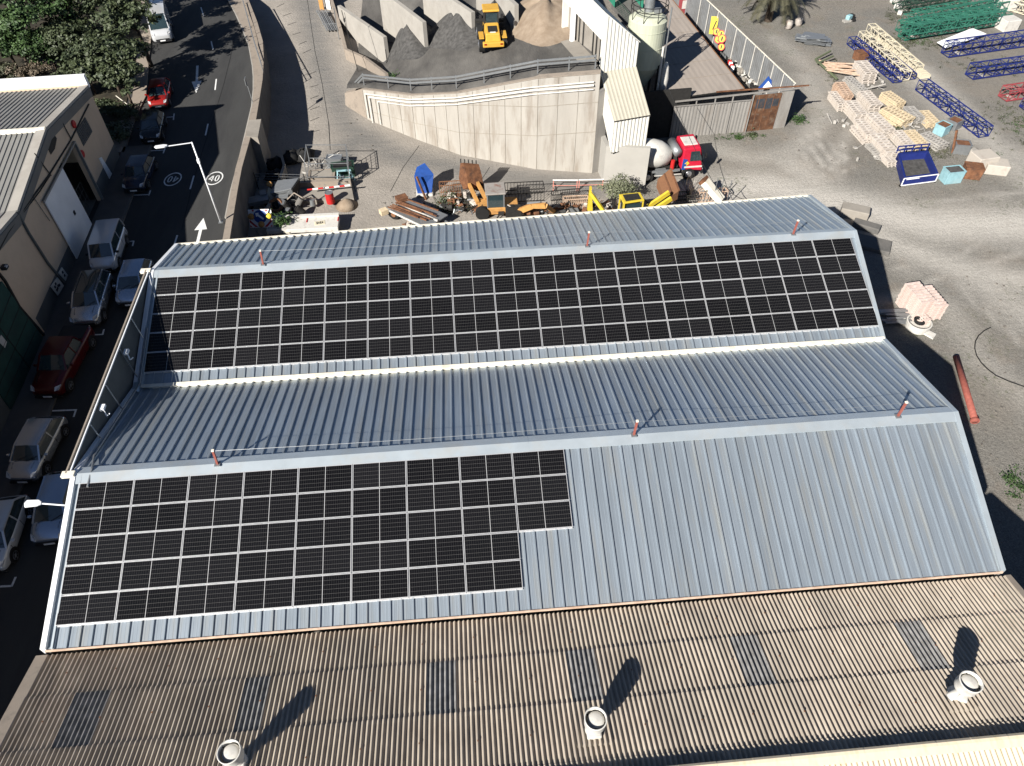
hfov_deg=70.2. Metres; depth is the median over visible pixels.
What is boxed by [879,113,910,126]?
timber pallet
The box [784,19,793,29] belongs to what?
bag
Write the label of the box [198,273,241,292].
solar panel
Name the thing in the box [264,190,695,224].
scrap metal
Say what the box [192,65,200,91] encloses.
road arrow
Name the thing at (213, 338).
solar panel
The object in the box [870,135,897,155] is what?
timber pallet
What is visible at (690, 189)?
bare shrub
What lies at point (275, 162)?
black sack
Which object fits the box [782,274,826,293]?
solar panel
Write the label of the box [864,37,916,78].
lattice girder
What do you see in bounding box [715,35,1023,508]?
ground cover
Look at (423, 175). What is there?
blue tarp bag
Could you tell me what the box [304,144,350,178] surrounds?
scaffold cage
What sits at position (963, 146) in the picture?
metal bin
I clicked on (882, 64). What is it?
lattice girder
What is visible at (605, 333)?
solar panel
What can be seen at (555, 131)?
plant retaining wall
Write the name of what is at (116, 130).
shrub
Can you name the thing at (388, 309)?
solar panel
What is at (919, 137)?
timber pallet
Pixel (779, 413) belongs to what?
guard wire
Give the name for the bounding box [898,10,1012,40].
lattice girder
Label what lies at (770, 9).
palm tree
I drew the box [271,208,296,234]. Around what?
planter
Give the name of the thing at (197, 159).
street lamp
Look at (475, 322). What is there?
solar panel
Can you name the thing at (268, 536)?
solar panel
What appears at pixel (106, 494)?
solar panel
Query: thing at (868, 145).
timber pallet
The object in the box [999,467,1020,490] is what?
weeds
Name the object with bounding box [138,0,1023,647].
yard ground
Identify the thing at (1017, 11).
lattice girder
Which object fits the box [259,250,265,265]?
ridge post
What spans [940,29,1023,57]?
lattice girder
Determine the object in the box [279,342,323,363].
solar panel
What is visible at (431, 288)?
solar panel
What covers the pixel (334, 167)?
dark machine
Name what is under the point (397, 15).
bunker wall
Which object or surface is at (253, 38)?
crash rail
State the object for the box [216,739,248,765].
roof cowl
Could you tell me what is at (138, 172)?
parked car
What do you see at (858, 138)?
timber pallet
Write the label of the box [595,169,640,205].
olive bush
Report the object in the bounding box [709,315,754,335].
solar panel
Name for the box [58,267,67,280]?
wall sign
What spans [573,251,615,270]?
solar panel
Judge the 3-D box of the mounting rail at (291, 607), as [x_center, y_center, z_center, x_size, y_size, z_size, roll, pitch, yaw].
[-8.710,8.936,29.003,18.360,0.030,0.050,-4,48,-3]
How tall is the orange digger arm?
2.220 m
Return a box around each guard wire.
[219,421,635,450]
[271,233,578,250]
[590,221,791,232]
[655,403,898,420]
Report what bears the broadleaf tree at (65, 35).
on the woodland floor
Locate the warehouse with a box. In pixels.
[40,194,1005,654]
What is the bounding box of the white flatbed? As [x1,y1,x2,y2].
[266,213,339,233]
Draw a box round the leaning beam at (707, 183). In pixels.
[699,175,724,201]
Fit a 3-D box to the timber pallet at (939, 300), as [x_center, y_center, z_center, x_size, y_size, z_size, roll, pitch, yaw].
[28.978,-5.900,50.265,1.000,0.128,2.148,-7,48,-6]
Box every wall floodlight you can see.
[0,264,8,270]
[99,404,109,415]
[123,349,133,359]
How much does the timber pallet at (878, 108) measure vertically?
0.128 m
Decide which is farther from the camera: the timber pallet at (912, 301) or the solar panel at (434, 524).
the timber pallet at (912, 301)
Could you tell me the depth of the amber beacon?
59.53 m
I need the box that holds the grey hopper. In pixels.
[270,178,299,200]
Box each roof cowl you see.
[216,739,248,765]
[584,706,606,739]
[946,670,983,703]
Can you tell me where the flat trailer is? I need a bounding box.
[379,193,447,224]
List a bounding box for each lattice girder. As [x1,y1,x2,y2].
[846,36,904,82]
[856,30,911,80]
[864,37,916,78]
[865,23,923,75]
[892,0,933,4]
[894,0,969,12]
[895,4,1007,33]
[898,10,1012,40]
[900,0,1010,25]
[902,7,1003,35]
[908,0,997,21]
[915,78,993,137]
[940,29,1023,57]
[965,55,1023,79]
[998,82,1023,101]
[1010,0,1023,14]
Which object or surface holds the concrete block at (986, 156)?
on the yard ground at (930, 230)
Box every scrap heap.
[726,56,758,87]
[728,58,754,81]
[734,60,756,84]
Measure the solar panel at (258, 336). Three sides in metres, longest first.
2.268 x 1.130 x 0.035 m
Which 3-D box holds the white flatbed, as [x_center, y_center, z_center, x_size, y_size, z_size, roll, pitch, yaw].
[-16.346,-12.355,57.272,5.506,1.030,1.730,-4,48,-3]
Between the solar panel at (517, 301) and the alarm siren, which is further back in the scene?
the alarm siren
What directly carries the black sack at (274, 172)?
on the yard ground at (930, 230)
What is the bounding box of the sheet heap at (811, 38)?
[795,32,831,46]
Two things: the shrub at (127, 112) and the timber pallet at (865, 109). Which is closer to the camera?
the shrub at (127, 112)
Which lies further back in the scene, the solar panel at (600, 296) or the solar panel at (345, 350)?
the solar panel at (600, 296)
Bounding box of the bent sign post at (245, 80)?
[244,76,252,102]
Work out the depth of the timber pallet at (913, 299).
49.51 m
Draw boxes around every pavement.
[0,145,149,497]
[113,0,151,153]
[226,0,258,215]
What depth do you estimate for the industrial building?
47.62 m
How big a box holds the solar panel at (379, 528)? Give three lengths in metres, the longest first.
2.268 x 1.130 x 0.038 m
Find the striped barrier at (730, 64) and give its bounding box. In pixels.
[727,60,734,71]
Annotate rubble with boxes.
[256,4,1023,483]
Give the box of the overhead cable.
[669,90,724,200]
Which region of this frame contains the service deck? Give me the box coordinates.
[611,0,643,26]
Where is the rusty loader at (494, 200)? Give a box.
[459,159,517,219]
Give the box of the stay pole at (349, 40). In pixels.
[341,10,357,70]
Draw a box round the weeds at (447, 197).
[427,186,466,214]
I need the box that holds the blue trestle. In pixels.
[336,169,354,180]
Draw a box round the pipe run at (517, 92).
[364,81,593,124]
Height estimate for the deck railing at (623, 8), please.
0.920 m
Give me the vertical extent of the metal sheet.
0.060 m
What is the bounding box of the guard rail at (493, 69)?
[355,54,596,90]
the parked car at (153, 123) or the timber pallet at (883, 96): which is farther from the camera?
the timber pallet at (883, 96)
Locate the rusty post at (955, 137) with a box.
[951,130,957,152]
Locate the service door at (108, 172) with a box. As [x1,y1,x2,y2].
[98,157,111,178]
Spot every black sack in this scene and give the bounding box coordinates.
[263,168,286,183]
[266,155,282,170]
[280,149,297,164]
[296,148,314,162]
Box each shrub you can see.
[0,61,26,78]
[94,97,119,115]
[104,120,134,143]
[106,101,140,122]
[676,175,704,198]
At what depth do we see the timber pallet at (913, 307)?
49.72 m
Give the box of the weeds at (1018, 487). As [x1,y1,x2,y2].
[1015,479,1023,492]
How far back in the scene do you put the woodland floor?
70.63 m
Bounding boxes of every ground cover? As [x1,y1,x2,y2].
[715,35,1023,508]
[825,7,1023,160]
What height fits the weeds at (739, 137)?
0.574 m
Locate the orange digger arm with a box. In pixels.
[505,201,559,217]
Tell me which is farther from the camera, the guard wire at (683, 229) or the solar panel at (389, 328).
the guard wire at (683, 229)
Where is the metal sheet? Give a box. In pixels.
[937,28,985,47]
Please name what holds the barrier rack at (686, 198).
on the yard ground at (930, 230)
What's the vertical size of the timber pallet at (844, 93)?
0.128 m
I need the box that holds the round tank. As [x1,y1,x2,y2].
[899,314,935,339]
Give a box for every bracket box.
[60,470,75,478]
[140,268,150,273]
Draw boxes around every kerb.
[15,145,151,495]
[225,0,253,218]
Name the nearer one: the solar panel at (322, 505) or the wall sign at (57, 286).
the solar panel at (322, 505)
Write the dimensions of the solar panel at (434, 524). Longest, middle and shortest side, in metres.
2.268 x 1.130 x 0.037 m
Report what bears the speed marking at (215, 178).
on the street
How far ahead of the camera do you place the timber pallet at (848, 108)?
68.48 m
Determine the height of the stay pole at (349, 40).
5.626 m
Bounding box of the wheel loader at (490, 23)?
[475,3,506,51]
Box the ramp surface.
[347,0,598,92]
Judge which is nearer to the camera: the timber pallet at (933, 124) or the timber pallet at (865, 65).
the timber pallet at (933, 124)
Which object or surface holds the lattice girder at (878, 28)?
on the yard ground at (930, 230)
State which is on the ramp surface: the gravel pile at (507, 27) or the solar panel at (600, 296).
the gravel pile at (507, 27)
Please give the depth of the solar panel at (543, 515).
30.69 m
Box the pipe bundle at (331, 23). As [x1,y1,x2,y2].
[316,9,336,30]
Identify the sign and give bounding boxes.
[50,277,63,294]
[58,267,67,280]
[314,220,325,225]
[709,16,717,33]
[713,28,719,35]
[717,30,724,36]
[718,34,725,42]
[718,43,724,50]
[758,76,771,87]
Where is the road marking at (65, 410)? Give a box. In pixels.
[52,409,74,410]
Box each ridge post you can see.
[211,449,220,466]
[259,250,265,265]
[585,231,589,247]
[631,420,638,436]
[790,219,799,235]
[894,401,907,418]
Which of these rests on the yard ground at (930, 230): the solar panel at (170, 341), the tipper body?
the tipper body
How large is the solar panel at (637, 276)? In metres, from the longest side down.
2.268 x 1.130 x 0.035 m
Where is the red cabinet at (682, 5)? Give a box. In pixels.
[679,0,686,13]
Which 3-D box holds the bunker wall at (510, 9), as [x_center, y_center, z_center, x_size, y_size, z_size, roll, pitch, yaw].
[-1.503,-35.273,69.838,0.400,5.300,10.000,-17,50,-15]
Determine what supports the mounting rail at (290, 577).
attached to the warehouse
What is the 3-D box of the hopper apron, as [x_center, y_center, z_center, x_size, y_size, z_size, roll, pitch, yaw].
[5.343,-27.724,60.506,1.382,0.928,7.399,-10,49,-9]
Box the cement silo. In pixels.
[628,0,672,90]
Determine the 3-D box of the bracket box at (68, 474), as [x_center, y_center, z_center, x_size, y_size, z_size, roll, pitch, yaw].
[-18.887,3.897,31.037,0.550,0.160,0.300,-4,48,-3]
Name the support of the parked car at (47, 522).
on the street
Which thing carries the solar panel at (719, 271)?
on the mounting rail
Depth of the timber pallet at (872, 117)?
66.48 m
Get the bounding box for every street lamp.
[24,500,64,507]
[154,142,222,222]
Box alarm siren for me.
[71,120,75,127]
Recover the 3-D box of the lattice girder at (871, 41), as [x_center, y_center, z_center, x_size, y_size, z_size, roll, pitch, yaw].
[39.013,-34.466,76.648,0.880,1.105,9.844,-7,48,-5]
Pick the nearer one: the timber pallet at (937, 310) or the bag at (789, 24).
the timber pallet at (937, 310)
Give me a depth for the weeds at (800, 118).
68.40 m
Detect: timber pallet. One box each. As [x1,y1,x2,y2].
[827,96,842,109]
[828,91,845,104]
[828,94,844,107]
[829,94,847,106]
[833,83,853,97]
[835,82,853,96]
[842,79,857,91]
[843,77,864,90]
[843,102,865,117]
[843,103,863,118]
[843,107,858,119]
[844,76,867,90]
[845,100,866,115]
[849,129,869,144]
[850,125,869,141]
[852,64,876,77]
[853,120,871,137]
[854,60,878,73]
[854,63,876,75]
[854,68,875,78]
[854,75,874,83]
[854,118,876,136]
[855,75,875,82]
[856,93,880,108]
[856,96,879,110]
[856,98,878,112]
[858,90,882,105]
[858,92,881,106]
[864,116,893,133]
[864,145,880,160]
[865,143,880,158]
[866,112,894,130]
[866,114,895,131]
[869,132,899,153]
[869,137,896,156]
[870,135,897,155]
[879,95,903,106]
[879,111,912,124]
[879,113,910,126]
[879,154,895,163]
[880,92,905,105]
[880,107,913,123]
[880,113,912,125]
[880,153,896,162]
[881,90,905,103]
[881,105,915,121]
[889,133,912,148]
[890,131,912,147]
[893,130,914,144]
[897,298,913,318]
[898,294,928,315]
[898,297,928,316]
[899,293,930,314]
[900,292,931,312]
[901,288,932,308]
[901,290,932,310]
[902,131,927,147]
[903,106,924,117]
[903,129,927,145]
[903,287,934,307]
[904,283,935,305]
[905,281,936,303]
[917,313,930,320]
[919,110,938,124]
[920,131,949,146]
[922,111,936,125]
[923,133,947,148]
[924,285,948,307]
[927,287,946,308]
[929,145,946,151]
[931,309,944,312]
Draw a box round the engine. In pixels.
[842,13,855,22]
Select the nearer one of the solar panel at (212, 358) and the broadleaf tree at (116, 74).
the solar panel at (212, 358)
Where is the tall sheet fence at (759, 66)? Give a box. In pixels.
[674,0,795,94]
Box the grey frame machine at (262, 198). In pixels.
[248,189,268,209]
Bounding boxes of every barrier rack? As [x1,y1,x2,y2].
[439,180,460,196]
[504,181,544,201]
[551,188,579,204]
[562,195,587,206]
[675,190,698,203]
[696,187,728,202]
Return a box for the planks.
[815,50,859,79]
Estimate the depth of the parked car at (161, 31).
73.30 m
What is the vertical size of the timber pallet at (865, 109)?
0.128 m
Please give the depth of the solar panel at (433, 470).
31.41 m
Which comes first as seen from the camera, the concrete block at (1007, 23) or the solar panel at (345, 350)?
the solar panel at (345, 350)
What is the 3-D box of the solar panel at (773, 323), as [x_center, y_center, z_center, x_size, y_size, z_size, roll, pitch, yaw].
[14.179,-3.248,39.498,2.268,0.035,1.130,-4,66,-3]
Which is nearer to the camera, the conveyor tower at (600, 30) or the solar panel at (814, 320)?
the solar panel at (814, 320)
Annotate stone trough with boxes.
[308,168,334,179]
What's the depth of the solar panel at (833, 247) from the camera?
41.64 m
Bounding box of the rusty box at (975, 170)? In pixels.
[963,161,985,180]
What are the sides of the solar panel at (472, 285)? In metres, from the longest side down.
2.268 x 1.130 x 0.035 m
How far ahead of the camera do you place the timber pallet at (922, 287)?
49.62 m
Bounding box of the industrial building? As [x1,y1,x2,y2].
[0,74,119,433]
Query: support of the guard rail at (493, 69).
on the ramp surface
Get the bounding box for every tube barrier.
[553,180,577,189]
[578,179,603,190]
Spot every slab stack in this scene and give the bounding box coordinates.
[839,201,870,220]
[852,218,880,234]
[858,233,891,255]
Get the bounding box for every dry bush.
[4,60,43,77]
[32,64,53,75]
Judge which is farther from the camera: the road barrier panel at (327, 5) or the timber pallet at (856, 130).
the road barrier panel at (327, 5)
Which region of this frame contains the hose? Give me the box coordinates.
[974,327,1023,386]
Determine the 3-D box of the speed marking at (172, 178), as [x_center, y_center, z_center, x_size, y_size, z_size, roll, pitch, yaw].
[-26.662,-16.022,57.289,1.316,0.004,1.902,-4,48,-3]
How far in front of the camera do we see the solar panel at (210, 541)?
29.98 m
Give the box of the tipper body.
[896,143,938,186]
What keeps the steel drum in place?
on the concrete pad
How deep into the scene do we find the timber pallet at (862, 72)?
73.17 m
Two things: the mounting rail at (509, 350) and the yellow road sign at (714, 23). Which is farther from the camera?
the yellow road sign at (714, 23)
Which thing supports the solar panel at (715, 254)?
on the mounting rail
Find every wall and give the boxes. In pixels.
[223,0,270,239]
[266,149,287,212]
[274,178,351,187]
[330,0,388,78]
[337,5,388,61]
[345,69,600,172]
[380,0,427,46]
[423,0,474,27]
[476,0,518,27]
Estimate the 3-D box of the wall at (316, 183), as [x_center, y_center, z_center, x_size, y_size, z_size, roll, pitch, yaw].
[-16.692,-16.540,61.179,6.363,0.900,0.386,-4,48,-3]
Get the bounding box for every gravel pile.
[382,23,431,63]
[429,7,484,50]
[476,0,510,36]
[510,0,569,46]
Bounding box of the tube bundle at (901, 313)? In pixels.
[878,308,911,323]
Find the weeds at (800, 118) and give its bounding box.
[787,113,808,124]
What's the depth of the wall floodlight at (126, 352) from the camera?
36.36 m
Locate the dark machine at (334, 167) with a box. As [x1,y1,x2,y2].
[330,160,355,177]
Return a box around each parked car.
[0,494,33,572]
[6,416,69,483]
[27,470,69,546]
[30,325,96,397]
[67,269,115,326]
[85,218,129,271]
[112,258,153,306]
[121,154,158,192]
[136,109,167,143]
[144,77,173,108]
[145,0,174,42]
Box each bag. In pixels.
[414,163,433,199]
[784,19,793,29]
[795,17,802,25]
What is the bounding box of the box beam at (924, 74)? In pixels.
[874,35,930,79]
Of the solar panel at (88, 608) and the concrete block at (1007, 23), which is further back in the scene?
the concrete block at (1007, 23)
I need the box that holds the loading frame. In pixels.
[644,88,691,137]
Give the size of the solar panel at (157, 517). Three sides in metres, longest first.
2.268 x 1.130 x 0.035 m
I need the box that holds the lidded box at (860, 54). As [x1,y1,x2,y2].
[852,49,869,60]
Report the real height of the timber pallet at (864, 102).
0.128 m
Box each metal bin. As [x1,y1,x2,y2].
[933,120,952,136]
[938,165,966,184]
[947,115,964,130]
[950,139,972,154]
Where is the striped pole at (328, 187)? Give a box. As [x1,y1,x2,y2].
[307,184,349,190]
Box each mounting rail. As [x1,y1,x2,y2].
[57,588,522,626]
[63,559,519,595]
[73,500,568,537]
[73,527,572,565]
[81,474,563,509]
[145,326,876,373]
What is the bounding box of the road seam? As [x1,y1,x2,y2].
[181,39,233,229]
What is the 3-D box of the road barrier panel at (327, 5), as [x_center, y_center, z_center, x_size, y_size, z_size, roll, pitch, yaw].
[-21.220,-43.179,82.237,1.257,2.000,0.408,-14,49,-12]
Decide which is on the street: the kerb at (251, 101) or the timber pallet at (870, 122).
the kerb at (251, 101)
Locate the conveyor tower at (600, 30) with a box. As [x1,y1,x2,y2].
[561,0,650,187]
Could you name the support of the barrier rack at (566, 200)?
on the yard ground at (930, 230)
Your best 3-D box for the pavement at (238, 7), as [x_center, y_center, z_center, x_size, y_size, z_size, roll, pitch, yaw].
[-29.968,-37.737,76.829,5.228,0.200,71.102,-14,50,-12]
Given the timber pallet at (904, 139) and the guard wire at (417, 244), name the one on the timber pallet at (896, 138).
the timber pallet at (904, 139)
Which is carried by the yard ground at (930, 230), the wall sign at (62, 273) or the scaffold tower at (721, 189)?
the scaffold tower at (721, 189)
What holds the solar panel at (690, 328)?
on the mounting rail at (509, 350)
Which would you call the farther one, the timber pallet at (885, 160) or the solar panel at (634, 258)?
the timber pallet at (885, 160)
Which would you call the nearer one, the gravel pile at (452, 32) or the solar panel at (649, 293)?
the solar panel at (649, 293)
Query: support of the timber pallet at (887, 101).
on the timber pallet
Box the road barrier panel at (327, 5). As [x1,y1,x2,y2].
[318,0,330,9]
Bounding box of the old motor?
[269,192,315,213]
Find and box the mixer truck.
[622,134,707,182]
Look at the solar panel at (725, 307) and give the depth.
39.84 m
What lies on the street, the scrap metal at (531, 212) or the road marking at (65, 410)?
the road marking at (65, 410)
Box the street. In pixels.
[0,0,257,719]
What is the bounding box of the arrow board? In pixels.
[248,209,272,234]
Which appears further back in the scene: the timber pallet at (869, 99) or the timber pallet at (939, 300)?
the timber pallet at (869, 99)
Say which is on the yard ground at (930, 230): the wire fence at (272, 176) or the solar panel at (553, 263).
the wire fence at (272, 176)
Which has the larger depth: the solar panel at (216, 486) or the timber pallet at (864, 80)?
the timber pallet at (864, 80)
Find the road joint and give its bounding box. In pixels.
[307,0,329,142]
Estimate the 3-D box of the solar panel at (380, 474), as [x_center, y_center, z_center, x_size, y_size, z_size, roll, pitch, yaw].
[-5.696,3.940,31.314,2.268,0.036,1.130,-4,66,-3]
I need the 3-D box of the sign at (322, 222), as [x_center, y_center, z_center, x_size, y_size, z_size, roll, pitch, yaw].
[-15.028,-12.397,57.157,0.900,0.470,0.600,-10,49,-9]
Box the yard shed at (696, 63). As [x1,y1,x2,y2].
[615,0,808,137]
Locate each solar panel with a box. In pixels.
[55,592,118,625]
[60,562,122,594]
[65,534,126,565]
[70,506,130,536]
[75,480,133,509]
[115,587,177,620]
[119,558,180,590]
[124,530,183,560]
[128,502,186,532]
[131,476,188,505]
[144,350,190,372]
[147,331,192,352]
[150,312,194,332]
[153,293,196,313]
[155,275,198,295]
[175,582,235,615]
[178,553,237,585]
[181,525,239,556]
[184,498,241,528]
[187,472,243,500]
[189,347,234,369]
[191,328,236,349]
[193,309,238,330]
[195,291,239,311]
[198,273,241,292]
[234,345,279,366]
[234,578,293,610]
[236,325,280,346]
[237,307,281,327]
[237,549,294,580]
[239,288,282,308]
[239,521,295,552]
[241,270,283,290]
[241,494,296,524]
[243,468,297,496]
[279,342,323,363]
[280,323,323,343]
[281,304,324,324]
[282,286,324,305]
[283,268,325,287]
[293,573,350,606]
[294,545,350,576]
[296,517,351,547]
[297,490,351,519]
[298,464,351,492]
[324,320,367,341]
[324,339,366,360]
[325,283,367,303]
[325,301,367,321]
[326,266,367,285]
[351,569,408,601]
[352,486,406,515]
[352,513,406,543]
[352,540,407,571]
[353,460,405,488]
[368,263,408,282]
[368,281,409,300]
[368,299,410,319]
[368,317,410,338]
[368,336,411,357]
[406,456,459,484]
[407,482,460,511]
[408,509,462,539]
[408,536,463,567]
[409,564,465,596]
[410,261,450,280]
[410,278,451,298]
[411,296,452,316]
[411,315,453,335]
[412,334,454,355]
[451,258,492,277]
[452,276,493,295]
[453,294,495,314]
[454,312,496,332]
[455,331,498,352]
[459,453,512,481]
[461,478,515,507]
[462,505,517,534]
[464,532,519,563]
[465,560,522,592]
[492,256,533,275]
[493,274,535,293]
[495,291,537,311]
[496,310,539,330]
[498,328,541,349]
[512,449,566,477]
[514,474,568,503]
[517,501,572,530]
[533,254,574,272]
[535,271,576,290]
[537,289,579,308]
[539,307,582,327]
[541,326,584,346]
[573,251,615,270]
[576,269,618,288]
[578,286,621,306]
[581,304,624,324]
[583,323,627,343]
[614,249,655,267]
[616,266,659,285]
[619,284,662,303]
[623,302,666,322]
[626,320,670,341]
[654,247,696,265]
[657,264,700,283]
[660,281,704,301]
[664,299,708,319]
[668,318,712,338]
[694,244,736,263]
[697,262,740,280]
[701,279,745,298]
[705,297,749,317]
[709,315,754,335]
[733,242,776,260]
[738,259,780,278]
[742,277,785,296]
[746,294,790,314]
[751,313,796,333]
[773,240,815,258]
[777,257,821,275]
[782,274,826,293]
[787,292,832,311]
[792,310,837,330]
[812,238,855,256]
[817,255,860,273]
[822,272,866,291]
[828,289,872,309]
[833,307,877,327]
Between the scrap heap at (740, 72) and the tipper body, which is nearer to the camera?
the tipper body
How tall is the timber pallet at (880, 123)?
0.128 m
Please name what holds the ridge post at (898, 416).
on the warehouse
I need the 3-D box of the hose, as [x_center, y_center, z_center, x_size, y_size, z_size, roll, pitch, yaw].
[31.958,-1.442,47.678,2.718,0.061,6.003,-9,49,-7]
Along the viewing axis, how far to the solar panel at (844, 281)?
40.68 m
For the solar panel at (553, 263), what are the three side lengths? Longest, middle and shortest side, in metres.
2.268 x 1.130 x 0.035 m
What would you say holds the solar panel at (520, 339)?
on the mounting rail
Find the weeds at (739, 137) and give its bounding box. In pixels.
[734,133,743,139]
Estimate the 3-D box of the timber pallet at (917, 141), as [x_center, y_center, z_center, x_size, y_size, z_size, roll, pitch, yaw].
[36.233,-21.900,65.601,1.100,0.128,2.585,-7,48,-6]
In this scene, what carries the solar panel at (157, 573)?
on the mounting rail at (290, 577)
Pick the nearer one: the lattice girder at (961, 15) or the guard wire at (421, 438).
the guard wire at (421, 438)
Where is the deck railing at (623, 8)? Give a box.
[616,0,630,20]
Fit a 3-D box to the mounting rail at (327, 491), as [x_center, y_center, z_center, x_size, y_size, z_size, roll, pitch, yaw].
[-7.943,4.649,30.989,20.660,0.030,0.050,-4,48,-3]
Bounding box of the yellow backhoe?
[587,168,679,210]
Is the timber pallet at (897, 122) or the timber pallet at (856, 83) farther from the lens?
the timber pallet at (856, 83)
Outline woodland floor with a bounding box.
[0,0,139,124]
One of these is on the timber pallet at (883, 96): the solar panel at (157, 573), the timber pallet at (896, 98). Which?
the timber pallet at (896, 98)
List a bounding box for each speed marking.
[164,172,181,185]
[206,172,222,184]
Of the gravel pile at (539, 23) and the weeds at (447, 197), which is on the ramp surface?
the gravel pile at (539, 23)
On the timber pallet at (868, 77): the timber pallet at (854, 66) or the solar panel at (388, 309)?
the timber pallet at (854, 66)
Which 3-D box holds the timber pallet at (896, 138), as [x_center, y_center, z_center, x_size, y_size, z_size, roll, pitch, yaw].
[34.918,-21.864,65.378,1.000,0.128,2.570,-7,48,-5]
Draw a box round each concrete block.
[894,3,902,9]
[966,148,1000,166]
[984,158,1010,175]
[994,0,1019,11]
[994,15,1021,31]
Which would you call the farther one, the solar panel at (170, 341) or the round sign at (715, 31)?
the round sign at (715, 31)
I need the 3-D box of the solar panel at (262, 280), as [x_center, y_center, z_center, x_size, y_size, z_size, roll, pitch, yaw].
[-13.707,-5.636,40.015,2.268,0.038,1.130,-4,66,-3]
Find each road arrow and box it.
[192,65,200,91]
[195,218,206,241]
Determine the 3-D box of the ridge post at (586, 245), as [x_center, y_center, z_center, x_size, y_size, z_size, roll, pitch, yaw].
[4.250,-8.065,40.976,0.240,0.980,0.240,-4,48,-3]
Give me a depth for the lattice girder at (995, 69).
74.20 m
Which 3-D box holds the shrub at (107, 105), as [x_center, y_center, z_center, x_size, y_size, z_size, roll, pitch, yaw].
[-35.189,-23.856,63.323,2.426,1.825,2.876,-4,48,-3]
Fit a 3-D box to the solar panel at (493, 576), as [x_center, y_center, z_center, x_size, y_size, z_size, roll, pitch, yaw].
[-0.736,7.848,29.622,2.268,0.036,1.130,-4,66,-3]
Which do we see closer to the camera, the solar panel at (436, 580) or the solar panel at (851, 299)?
the solar panel at (436, 580)
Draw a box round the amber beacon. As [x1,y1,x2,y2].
[264,181,272,208]
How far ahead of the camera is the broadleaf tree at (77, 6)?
72.82 m
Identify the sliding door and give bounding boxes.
[0,281,42,408]
[45,169,91,258]
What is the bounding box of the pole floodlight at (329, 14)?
[328,8,339,38]
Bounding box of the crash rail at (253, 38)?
[242,0,263,73]
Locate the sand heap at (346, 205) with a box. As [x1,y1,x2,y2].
[335,198,357,211]
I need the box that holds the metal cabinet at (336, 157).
[325,154,342,167]
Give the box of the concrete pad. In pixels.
[287,185,353,204]
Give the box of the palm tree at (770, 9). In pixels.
[737,0,805,26]
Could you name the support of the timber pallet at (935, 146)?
on the timber pallet
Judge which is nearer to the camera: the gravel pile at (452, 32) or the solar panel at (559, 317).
the solar panel at (559, 317)
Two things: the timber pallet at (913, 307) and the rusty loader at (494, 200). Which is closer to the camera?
the timber pallet at (913, 307)
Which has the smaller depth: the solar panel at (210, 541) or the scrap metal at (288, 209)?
the solar panel at (210, 541)
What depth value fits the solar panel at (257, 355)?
38.07 m
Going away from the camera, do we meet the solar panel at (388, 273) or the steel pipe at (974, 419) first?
the solar panel at (388, 273)
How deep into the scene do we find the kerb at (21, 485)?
41.92 m
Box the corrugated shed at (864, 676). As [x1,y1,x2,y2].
[0,575,1023,765]
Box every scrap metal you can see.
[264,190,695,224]
[265,168,682,222]
[402,192,680,225]
[406,190,611,224]
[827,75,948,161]
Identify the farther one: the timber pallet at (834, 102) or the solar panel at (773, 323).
the timber pallet at (834, 102)
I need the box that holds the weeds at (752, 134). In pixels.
[748,131,757,137]
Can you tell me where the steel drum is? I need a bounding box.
[324,190,334,204]
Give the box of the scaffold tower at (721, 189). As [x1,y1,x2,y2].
[704,179,731,201]
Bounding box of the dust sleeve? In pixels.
[658,62,668,89]
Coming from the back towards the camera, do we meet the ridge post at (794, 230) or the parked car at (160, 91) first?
the parked car at (160, 91)
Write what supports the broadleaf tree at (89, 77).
on the woodland floor
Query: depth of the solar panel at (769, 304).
39.96 m
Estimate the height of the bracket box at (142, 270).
0.160 m
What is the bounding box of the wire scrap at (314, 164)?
[299,152,338,173]
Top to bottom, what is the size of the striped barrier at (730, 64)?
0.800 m
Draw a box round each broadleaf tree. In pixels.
[0,0,49,62]
[0,8,28,67]
[0,27,50,76]
[6,26,61,71]
[23,0,84,26]
[32,18,94,69]
[40,2,107,30]
[49,57,112,94]
[55,26,150,96]
[57,17,108,54]
[80,0,162,67]
[93,59,144,106]
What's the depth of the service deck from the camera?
70.64 m
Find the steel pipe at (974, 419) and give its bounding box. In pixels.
[953,355,979,423]
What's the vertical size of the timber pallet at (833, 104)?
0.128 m
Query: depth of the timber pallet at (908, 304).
49.96 m
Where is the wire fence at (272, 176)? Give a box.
[253,172,304,188]
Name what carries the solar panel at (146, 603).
on the mounting rail at (291, 607)
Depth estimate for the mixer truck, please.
60.80 m
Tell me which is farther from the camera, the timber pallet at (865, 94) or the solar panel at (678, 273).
the timber pallet at (865, 94)
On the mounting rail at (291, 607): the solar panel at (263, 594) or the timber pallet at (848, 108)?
the solar panel at (263, 594)
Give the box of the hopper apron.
[561,39,597,61]
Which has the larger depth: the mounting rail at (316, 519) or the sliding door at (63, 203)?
the sliding door at (63, 203)
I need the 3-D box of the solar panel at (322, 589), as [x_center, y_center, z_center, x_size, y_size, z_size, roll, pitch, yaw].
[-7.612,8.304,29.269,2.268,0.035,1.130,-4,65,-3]

